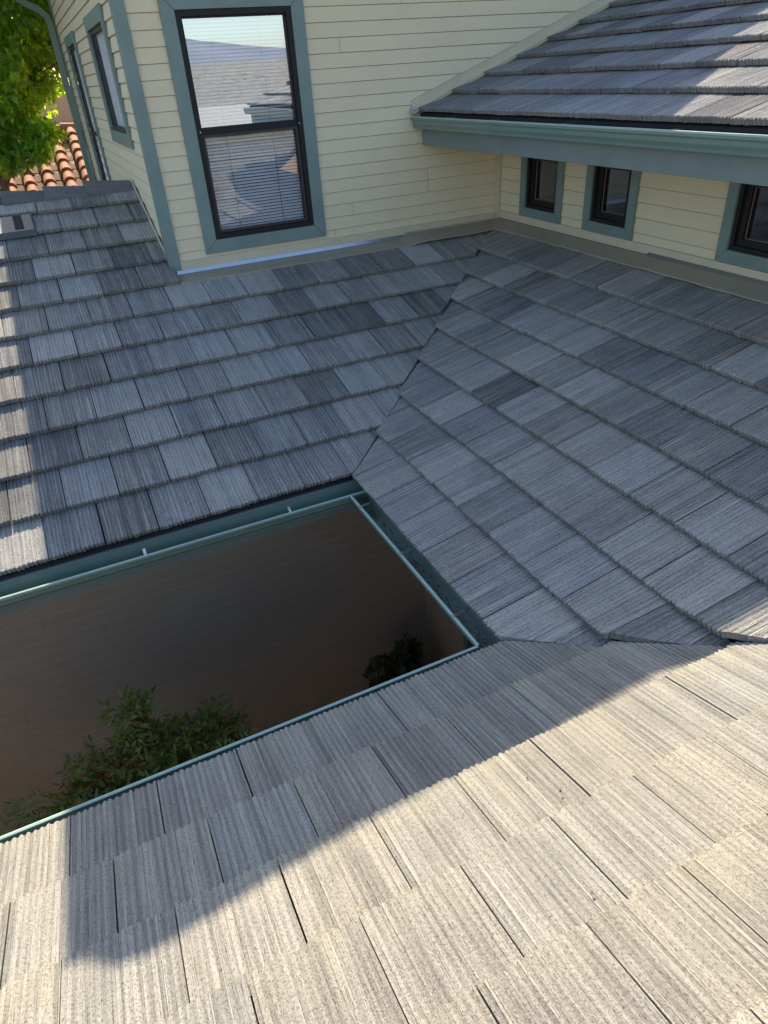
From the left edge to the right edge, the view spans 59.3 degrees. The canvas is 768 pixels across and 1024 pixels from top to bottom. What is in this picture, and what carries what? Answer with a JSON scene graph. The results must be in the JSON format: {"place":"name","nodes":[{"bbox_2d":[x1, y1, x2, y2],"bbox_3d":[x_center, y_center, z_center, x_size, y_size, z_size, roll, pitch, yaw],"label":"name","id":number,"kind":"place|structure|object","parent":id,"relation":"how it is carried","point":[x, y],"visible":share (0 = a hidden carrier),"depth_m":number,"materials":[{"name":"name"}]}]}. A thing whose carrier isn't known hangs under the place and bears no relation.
{"place":"outdoors","nodes":[
{"label":"outdoors","id":0,"kind":"place"},
{"bbox_2d":[0,788,67,835],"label":"fern","id":1,"kind":"object","parent":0,"point":[13,812],"visible":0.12,"depth_m":4.08,"materials":[{"name":"green plant"}]},
{"bbox_2d":[38,84,87,124],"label":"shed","id":2,"kind":"structure","parent":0,"point":[62,108],"depth_m":22.07,"materials":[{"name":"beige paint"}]},
{"bbox_2d":[0,0,767,1023],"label":"house","id":3,"kind":"structure","parent":0,"point":[266,264],"depth_m":4.54,"materials":[{"name":"concrete"}]},
{"bbox_2d":[64,31,110,179],"bbox_3d":[-3.900,-5.137,9.244,0.146,2.294,1.464,-17,35,-19],"label":"window","id":4,"kind":"structure","parent":3,"relation":"in","point":[70,40],"depth_m":9.29,"materials":[{"name":"teal metal"}]},
{"bbox_2d":[83,3,134,148],"bbox_3d":[-2.605,-4.160,6.511,0.146,1.079,1.504,-17,35,-19],"label":"window","id":5,"kind":"structure","parent":3,"relation":"in","point":[121,133],"depth_m":6.69,"materials":[{"name":"teal metal"}]},
{"bbox_2d":[157,0,325,253],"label":"window","id":6,"kind":"structure","parent":3,"relation":"in","point":[217,239],"depth_m":5.90,"materials":[{"name":"black plastic"}]},
{"bbox_2d":[355,502,492,646],"bbox_3d":[0.196,0.307,4.095,0.111,0.062,1.593,-18,36,-20],"label":"gutter debris","id":7,"kind":"object","parent":3,"relation":"on","point":[374,514],"visible":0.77,"depth_m":3.99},
{"bbox_2d":[463,635,473,650],"bbox_3d":[0.968,1.314,5.799,0.080,2.632,0.970,-17,35,-19],"label":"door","id":8,"kind":"structure","parent":3,"relation":"in","point":[467,644],"depth_m":6.18,"materials":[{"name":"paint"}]},
{"bbox_2d":[519,157,565,223],"bbox_3d":[1.669,-3.229,6.560,0.364,0.676,0.661,-17,35,-19],"label":"window","id":9,"kind":"structure","parent":3,"relation":"in","point":[552,172],"depth_m":6.66,"materials":[{"name":"teal plastic"}]},
{"bbox_2d":[581,165,641,240],"bbox_3d":[2.084,-2.768,5.811,0.364,0.671,0.635,-17,35,-19],"label":"window","id":10,"kind":"structure","parent":3,"relation":"in","point":[623,192],"depth_m":5.90,"materials":[{"name":"black plastic"}]},
{"bbox_2d":[714,182,767,271],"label":"window","id":11,"kind":"structure","parent":3,"relation":"in","point":[733,246],"depth_m":4.77,"materials":[{"name":"black plastic"}]},
{"label":"ground","id":12,"kind":"structure","parent":0,"visible":0},
{"bbox_2d":[0,0,73,190],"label":"tree","id":13,"kind":"object","parent":12,"relation":"on","point":[29,81],"visible":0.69,"depth_m":10.77,"materials":[{"name":"green plant"}]},
{"bbox_2d":[0,123,99,190],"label":"neighbour house","id":14,"kind":"structure","parent":12,"relation":"on","point":[66,167],"depth_m":12.82,"materials":[{"name":"ceramic"}]},
{"bbox_2d":[13,682,258,829],"bbox_3d":[-1.536,2.375,4.701,1.825,2.368,1.312,-17,35,-19],"label":"shrub","id":15,"kind":"object","parent":12,"relation":"on","point":[153,756],"visible":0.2,"depth_m":4.48,"materials":[{"name":"green plant"}]},
{"bbox_2d":[363,632,424,689],"bbox_3d":[0.105,1.755,6.559,0.626,1.164,0.641,-3,33,1],"label":"bush","id":16,"kind":"object","parent":12,"relation":"on","point":[400,664],"visible":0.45,"depth_m":6.38,"materials":[{"name":"green plant"}]}
]}

